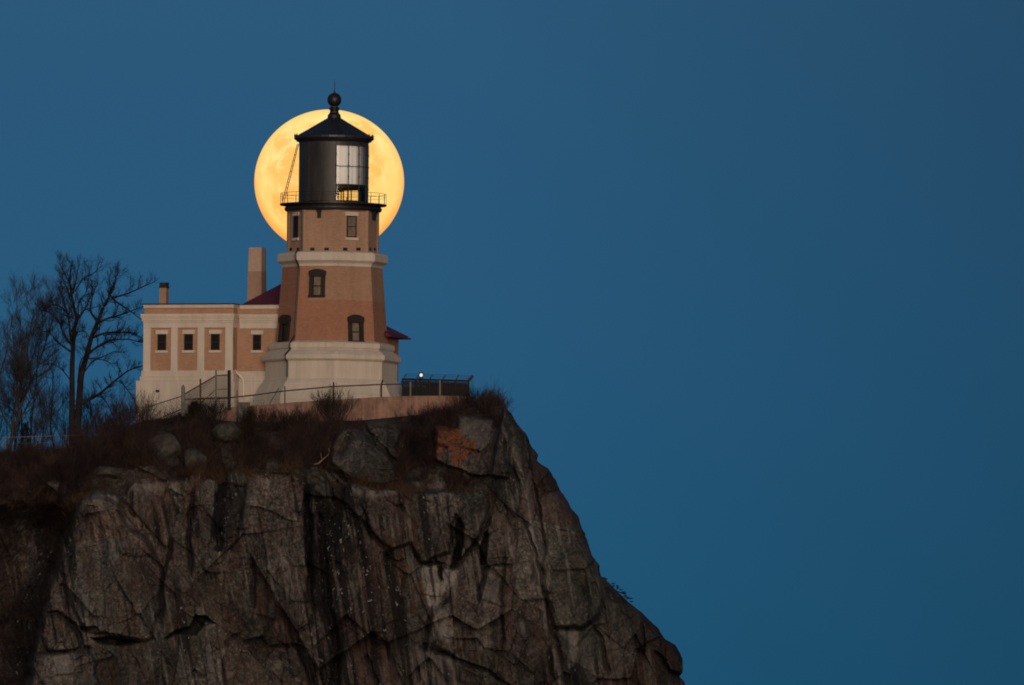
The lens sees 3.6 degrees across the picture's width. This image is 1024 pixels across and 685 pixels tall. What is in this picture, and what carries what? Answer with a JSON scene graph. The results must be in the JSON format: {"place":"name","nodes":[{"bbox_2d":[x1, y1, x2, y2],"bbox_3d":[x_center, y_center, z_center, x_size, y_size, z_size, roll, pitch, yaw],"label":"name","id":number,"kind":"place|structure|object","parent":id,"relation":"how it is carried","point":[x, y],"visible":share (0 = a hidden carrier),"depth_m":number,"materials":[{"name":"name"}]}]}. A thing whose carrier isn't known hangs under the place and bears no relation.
{"place":"outdoors","nodes":[
{"label":"outdoors","id":0,"kind":"place"},
{"bbox_2d":[81,392,107,436],"bbox_3d":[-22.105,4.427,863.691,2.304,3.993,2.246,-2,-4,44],"label":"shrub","id":1,"kind":"object","parent":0,"point":[89,412],"visible":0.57,"depth_m":863.53,"materials":[{"name":"brown plant"}]},
{"bbox_2d":[254,109,403,240],"bbox_3d":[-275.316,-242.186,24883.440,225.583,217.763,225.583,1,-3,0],"label":"moon","id":2,"kind":"object","parent":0,"point":[275,160],"visible":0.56,"depth_m":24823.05,"materials":[{"name":"yellow"}]},
{"bbox_2d":[0,399,684,684],"bbox_3d":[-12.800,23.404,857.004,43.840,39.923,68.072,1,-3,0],"label":"cliff","id":3,"kind":"structure","parent":0,"point":[299,578],"depth_m":830.22,"materials":[{"name":"grey stone"}]},
{"bbox_2d":[0,378,25,445],"bbox_3d":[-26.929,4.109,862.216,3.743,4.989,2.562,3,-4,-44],"label":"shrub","id":4,"kind":"object","parent":3,"relation":"on","point":[9,421],"visible":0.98,"depth_m":862.43,"materials":[{"name":"brown plant"}]},
{"bbox_2d":[1,440,36,463],"bbox_3d":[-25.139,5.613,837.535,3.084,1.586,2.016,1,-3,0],"label":"shrub","id":5,"kind":"object","parent":3,"relation":"on","point":[15,450],"visible":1,"depth_m":837.00,"materials":[{"name":"brown plant"}]},
{"bbox_2d":[2,353,41,451],"bbox_3d":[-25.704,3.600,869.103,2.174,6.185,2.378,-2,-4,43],"label":"bare tree","id":6,"kind":"object","parent":3,"relation":"on","point":[17,415],"visible":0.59,"depth_m":868.83,"materials":[{"name":"brown plant"}]},
{"bbox_2d":[16,422,33,447],"bbox_3d":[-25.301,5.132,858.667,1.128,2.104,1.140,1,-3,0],"label":"conifer","id":7,"kind":"object","parent":3,"relation":"on","point":[27,428],"visible":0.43,"depth_m":858.63,"materials":[{"name":"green plant"}]},
{"bbox_2d":[0,267,61,407],"bbox_3d":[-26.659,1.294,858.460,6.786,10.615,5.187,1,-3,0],"label":"bare tree","id":8,"kind":"object","parent":3,"relation":"on","point":[2,387],"visible":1,"depth_m":858.21,"materials":[{"name":"brown plant"}]},
{"bbox_2d":[0,276,80,437],"bbox_3d":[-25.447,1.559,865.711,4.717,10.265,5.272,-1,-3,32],"label":"bare tree","id":9,"kind":"object","parent":3,"relation":"on","point":[37,344],"visible":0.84,"depth_m":865.41,"materials":[{"name":"brown plant"}]},
{"bbox_2d":[0,265,87,448],"bbox_3d":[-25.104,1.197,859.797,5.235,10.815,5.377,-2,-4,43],"label":"bare tree","id":10,"kind":"object","parent":3,"relation":"on","point":[22,374],"visible":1,"depth_m":860.05,"materials":[{"name":"grey dark bark"}]},
{"bbox_2d":[0,435,87,449],"bbox_3d":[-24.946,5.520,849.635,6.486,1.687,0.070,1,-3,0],"label":"wire fence","id":11,"kind":"object","parent":3,"relation":"on","point":[32,436],"visible":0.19,"depth_m":849.65,"materials":[{"name":"metal"}]},
{"bbox_2d":[26,351,64,443],"bbox_3d":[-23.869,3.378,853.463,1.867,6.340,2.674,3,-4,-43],"label":"bare tree","id":12,"kind":"object","parent":3,"relation":"on","point":[55,359],"visible":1,"depth_m":853.52,"materials":[{"name":"brown plant"}]},
{"bbox_2d":[22,366,68,446],"bbox_3d":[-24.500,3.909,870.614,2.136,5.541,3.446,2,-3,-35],"label":"bare tree","id":13,"kind":"object","parent":3,"relation":"on","point":[43,433],"visible":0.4,"depth_m":870.43,"materials":[{"name":"brown plant"}]},
{"bbox_2d":[24,382,68,445],"bbox_3d":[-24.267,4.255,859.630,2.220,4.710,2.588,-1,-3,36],"label":"bare tree","id":14,"kind":"object","parent":3,"relation":"on","point":[41,396],"visible":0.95,"depth_m":859.58,"materials":[{"name":"brown plant"}]},
{"bbox_2d":[35,384,94,445],"bbox_3d":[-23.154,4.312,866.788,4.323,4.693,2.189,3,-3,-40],"label":"bare tree","id":15,"kind":"object","parent":3,"relation":"on","point":[63,420],"visible":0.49,"depth_m":866.39,"materials":[{"name":"brown plant"}]},
{"bbox_2d":[35,451,96,494],"bbox_3d":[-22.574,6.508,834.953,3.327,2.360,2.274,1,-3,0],"label":"shrub","id":16,"kind":"object","parent":3,"relation":"on","point":[59,480],"visible":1,"depth_m":834.64,"materials":[{"name":"brown plant"}]},
{"bbox_2d":[59,421,115,444],"bbox_3d":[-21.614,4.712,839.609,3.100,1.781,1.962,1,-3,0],"label":"shrub","id":17,"kind":"object","parent":3,"relation":"on","point":[82,429],"visible":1,"depth_m":839.53,"materials":[{"name":"brown plant"}]},
{"bbox_2d":[83,376,104,426],"bbox_3d":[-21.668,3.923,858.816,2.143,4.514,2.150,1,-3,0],"label":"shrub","id":18,"kind":"object","parent":3,"relation":"on","point":[90,402],"visible":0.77,"depth_m":858.95,"materials":[{"name":"brown plant"}]},
{"bbox_2d":[31,251,158,442],"bbox_3d":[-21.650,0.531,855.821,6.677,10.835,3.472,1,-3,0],"label":"bare tree","id":19,"kind":"object","parent":3,"relation":"on","point":[75,413],"visible":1,"depth_m":855.74,"materials":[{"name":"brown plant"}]},
{"bbox_2d":[75,407,138,435],"bbox_3d":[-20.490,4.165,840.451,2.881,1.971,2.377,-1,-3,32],"label":"shrub","id":20,"kind":"object","parent":3,"relation":"on","point":[108,420],"visible":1,"depth_m":840.44,"materials":[{"name":"brown plant"}]},
{"bbox_2d":[95,466,121,478],"bbox_3d":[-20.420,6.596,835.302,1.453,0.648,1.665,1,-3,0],"label":"boulder","id":21,"kind":"object","parent":3,"relation":"on","point":[107,470],"visible":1,"depth_m":834.75,"materials":[{"name":"grey stone"}]},
{"bbox_2d":[105,380,126,426],"bbox_3d":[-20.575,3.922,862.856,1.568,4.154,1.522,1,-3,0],"label":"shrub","id":22,"kind":"object","parent":3,"relation":"on","point":[116,399],"visible":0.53,"depth_m":862.81,"materials":[{"name":"brown plant"}]},
{"bbox_2d":[106,384,166,425],"bbox_3d":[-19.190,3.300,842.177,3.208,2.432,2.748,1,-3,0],"label":"shrub","id":23,"kind":"object","parent":3,"relation":"on","point":[136,409],"visible":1,"depth_m":842.00,"materials":[{"name":"brown plant"}]},
{"bbox_2d":[147,433,181,458],"bbox_3d":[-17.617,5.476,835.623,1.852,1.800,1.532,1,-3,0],"label":"boulder","id":24,"kind":"object","parent":3,"relation":"on","point":[167,442],"visible":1,"depth_m":835.11,"materials":[{"name":"grey stone"}]},
{"bbox_2d":[147,370,230,418],"bbox_3d":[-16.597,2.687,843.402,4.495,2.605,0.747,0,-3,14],"label":"chain link fence","id":25,"kind":"object","parent":3,"relation":"on","point":[184,398],"visible":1,"depth_m":843.16,"materials":[{"name":"metal"}]},
{"bbox_2d":[177,400,209,419],"bbox_3d":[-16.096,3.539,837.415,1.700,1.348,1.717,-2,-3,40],"label":"shrub","id":26,"kind":"object","parent":3,"relation":"on","point":[197,407],"visible":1,"depth_m":837.26,"materials":[{"name":"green plant"}]},
{"bbox_2d":[184,448,206,467],"bbox_3d":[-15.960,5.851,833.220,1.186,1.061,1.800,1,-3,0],"label":"boulder","id":27,"kind":"object","parent":3,"relation":"on","point":[192,454],"visible":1,"depth_m":832.52,"materials":[{"name":"grey stone"}]},
{"bbox_2d":[183,397,233,424],"bbox_3d":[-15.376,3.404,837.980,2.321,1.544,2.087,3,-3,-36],"label":"shrub","id":28,"kind":"object","parent":3,"relation":"on","point":[220,408],"visible":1,"depth_m":837.68,"materials":[{"name":"brown plant"}]},
{"bbox_2d":[212,422,241,441],"bbox_3d":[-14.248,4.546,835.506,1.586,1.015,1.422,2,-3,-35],"label":"boulder","id":29,"kind":"object","parent":3,"relation":"on","point":[227,430],"visible":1,"depth_m":835.06,"materials":[{"name":"grey stone"}]},
{"bbox_2d":[238,402,250,420],"bbox_3d":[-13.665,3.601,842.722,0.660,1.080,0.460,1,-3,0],"label":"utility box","id":30,"kind":"object","parent":3,"relation":"on","point":[240,406],"visible":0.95,"depth_m":842.53,"materials":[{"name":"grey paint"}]},
{"bbox_2d":[229,405,264,453],"bbox_3d":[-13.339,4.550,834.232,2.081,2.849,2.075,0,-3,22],"label":"conifer","id":31,"kind":"object","parent":3,"relation":"on","point":[251,420],"visible":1,"depth_m":834.21,"materials":[{"name":"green plant"}]},
{"bbox_2d":[0,395,496,517],"bbox_3d":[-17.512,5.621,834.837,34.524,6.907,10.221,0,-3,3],"label":"dry grass","id":32,"kind":"structure","parent":3,"relation":"on","point":[394,487],"depth_m":832.54,"materials":[{"name":"brown plant"}]},
{"bbox_2d":[0,381,513,684],"bbox_3d":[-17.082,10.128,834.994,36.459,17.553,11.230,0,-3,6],"label":"dark brush","id":33,"kind":"object","parent":3,"relation":"on","point":[32,610],"visible":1,"depth_m":835.63,"materials":[{"name":"brown plant"}]},
{"bbox_2d":[237,403,279,425],"bbox_3d":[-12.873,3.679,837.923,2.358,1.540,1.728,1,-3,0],"label":"shrub","id":34,"kind":"object","parent":3,"relation":"on","point":[261,419],"visible":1,"depth_m":837.91,"materials":[{"name":"brown plant"}]},
{"bbox_2d":[0,370,518,523],"bbox_3d":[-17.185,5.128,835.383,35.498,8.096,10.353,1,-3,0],"label":"dry brush","id":35,"kind":"object","parent":3,"relation":"on","point":[296,429],"visible":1,"depth_m":835.13,"materials":[{"name":"brown plant"}]},
{"bbox_2d":[267,404,322,428],"bbox_3d":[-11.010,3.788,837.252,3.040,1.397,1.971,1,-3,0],"label":"shrub","id":36,"kind":"object","parent":3,"relation":"on","point":[286,414],"visible":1,"depth_m":837.17,"materials":[{"name":"brown plant"}]},
{"bbox_2d":[313,448,329,464],"bbox_3d":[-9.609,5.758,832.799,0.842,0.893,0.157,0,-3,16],"label":"dead branch","id":37,"kind":"object","parent":3,"relation":"on","point":[319,462],"visible":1,"depth_m":832.75,"materials":[{"name":"brown wood"}]},
{"bbox_2d":[309,382,359,420],"bbox_3d":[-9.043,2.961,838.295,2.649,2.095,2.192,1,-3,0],"label":"shrub","id":38,"kind":"object","parent":3,"relation":"on","point":[328,406],"visible":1,"depth_m":838.16,"materials":[{"name":"brown plant"}]},
{"bbox_2d":[224,396,466,421],"bbox_3d":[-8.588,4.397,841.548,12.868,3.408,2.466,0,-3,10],"label":"terrace wall","id":39,"kind":"structure","parent":3,"relation":"on","point":[374,408],"depth_m":840.28,"materials":[{"name":"beige concrete"}]},
{"bbox_2d":[192,380,440,406],"bbox_3d":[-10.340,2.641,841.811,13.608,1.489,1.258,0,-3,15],"label":"pipe rail fence","id":40,"kind":"object","parent":39,"relation":"on","point":[284,391],"visible":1,"depth_m":841.16,"materials":[{"name":"metal"}]},
{"bbox_2d":[394,419,435,468],"bbox_3d":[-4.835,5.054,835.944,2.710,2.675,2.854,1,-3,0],"label":"shrub","id":41,"kind":"object","parent":3,"relation":"on","point":[420,443],"visible":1,"depth_m":835.52,"materials":[{"name":"brown plant"}]},
{"bbox_2d":[405,403,454,428],"bbox_3d":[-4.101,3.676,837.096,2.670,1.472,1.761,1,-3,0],"label":"shrub","id":42,"kind":"object","parent":3,"relation":"on","point":[419,418],"visible":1,"depth_m":836.81,"materials":[{"name":"brown plant"}]},
{"bbox_2d":[447,381,500,407],"bbox_3d":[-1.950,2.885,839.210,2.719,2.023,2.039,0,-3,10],"label":"shrub","id":43,"kind":"object","parent":3,"relation":"on","point":[465,398],"visible":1,"depth_m":838.88,"materials":[{"name":"brown plant"}]},
{"bbox_2d":[472,390,514,407],"bbox_3d":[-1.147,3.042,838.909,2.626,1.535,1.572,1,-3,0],"label":"shrub","id":44,"kind":"object","parent":3,"relation":"on","point":[493,398],"visible":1,"depth_m":838.73,"materials":[{"name":"brown plant"}]},
{"bbox_2d":[604,577,632,601],"bbox_3d":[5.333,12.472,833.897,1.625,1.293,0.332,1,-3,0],"label":"cliff pine","id":45,"kind":"object","parent":3,"relation":"on","point":[623,592],"visible":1,"depth_m":833.86,"materials":[{"name":"green plant"}]},
{"bbox_2d":[0,0,1023,684],"label":"sky","id":46,"kind":"structure","parent":0,"point":[746,277],"materials":[{"name":"blue"}]},
{"bbox_3d":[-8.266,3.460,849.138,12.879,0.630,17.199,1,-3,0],"label":"terrace","id":47,"kind":"structure","parent":0,"visible":0},
{"bbox_2d":[136,247,385,419],"bbox_3d":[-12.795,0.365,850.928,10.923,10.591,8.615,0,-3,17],"label":"fog signal building","id":48,"kind":"structure","parent":47,"relation":"on","point":[188,346],"depth_m":847.73,"materials":[{"name":"brick"}]},
{"bbox_2d":[155,330,167,352],"bbox_3d":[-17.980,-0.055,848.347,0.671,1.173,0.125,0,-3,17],"label":"window","id":49,"kind":"structure","parent":48,"relation":"in","point":[161,334],"depth_m":848.41,"materials":[{"name":"glass"}]},
{"bbox_2d":[182,330,194,352],"bbox_3d":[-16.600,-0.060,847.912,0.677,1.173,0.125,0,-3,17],"label":"window","id":50,"kind":"structure","parent":48,"relation":"in","point":[188,334],"depth_m":848.00,"materials":[{"name":"glass"}]},
{"bbox_2d":[209,330,221,352],"bbox_3d":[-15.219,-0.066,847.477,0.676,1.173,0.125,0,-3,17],"label":"window","id":51,"kind":"structure","parent":48,"relation":"in","point":[215,334],"depth_m":847.38,"materials":[{"name":"glass"}]},
{"bbox_2d":[251,330,262,352],"bbox_3d":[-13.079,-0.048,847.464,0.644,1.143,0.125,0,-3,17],"label":"window","id":52,"kind":"structure","parent":48,"relation":"in","point":[256,338],"depth_m":847.38,"materials":[{"name":"glass"}]},
{"bbox_2d":[253,79,401,405],"bbox_3d":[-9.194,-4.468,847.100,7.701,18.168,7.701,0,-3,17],"label":"lighthouse tower","id":53,"kind":"structure","parent":47,"relation":"on","point":[331,322],"depth_m":845.05,"materials":[{"name":"brick"}]},
{"bbox_2d":[277,315,290,341],"bbox_3d":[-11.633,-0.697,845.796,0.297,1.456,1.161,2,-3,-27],"label":"window","id":54,"kind":"structure","parent":53,"relation":"in","point":[284,321],"depth_m":845.72,"materials":[{"name":"black glass"}]},
{"bbox_2d":[292,212,298,240],"bbox_3d":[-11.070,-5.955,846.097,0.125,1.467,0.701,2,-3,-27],"label":"window","id":55,"kind":"structure","parent":53,"relation":"in","point":[295,215],"depth_m":846.14,"materials":[{"name":"glass"}]},
{"bbox_2d":[308,269,325,296],"bbox_3d":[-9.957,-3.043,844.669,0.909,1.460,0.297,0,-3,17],"label":"window","id":56,"kind":"structure","parent":53,"relation":"in","point":[317,277],"depth_m":844.69,"materials":[{"name":"black glass"}]},
{"bbox_2d":[345,212,358,239],"bbox_3d":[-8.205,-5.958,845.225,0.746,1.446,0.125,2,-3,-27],"label":"window","id":57,"kind":"structure","parent":53,"relation":"in","point":[351,234],"depth_m":845.31,"materials":[{"name":"glass"}]},
{"bbox_2d":[347,314,364,341],"bbox_3d":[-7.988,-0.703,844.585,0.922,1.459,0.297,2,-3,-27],"label":"window","id":58,"kind":"structure","parent":53,"relation":"in","point":[355,322],"depth_m":844.49,"materials":[{"name":"black glass"}]},
{"bbox_2d":[384,326,410,380],"bbox_3d":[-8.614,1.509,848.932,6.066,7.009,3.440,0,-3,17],"label":"entrance building","id":59,"kind":"structure","parent":47,"relation":"on","point":[393,336],"depth_m":848.67,"materials":[{"name":"metal"}]},
{"bbox_2d":[401,374,473,395],"bbox_3d":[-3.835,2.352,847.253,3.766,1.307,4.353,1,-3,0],"label":"barbed enclosure","id":60,"kind":"object","parent":47,"relation":"on","point":[432,387],"visible":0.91,"depth_m":845.30,"materials":[{"name":"black metal"}]}
]}

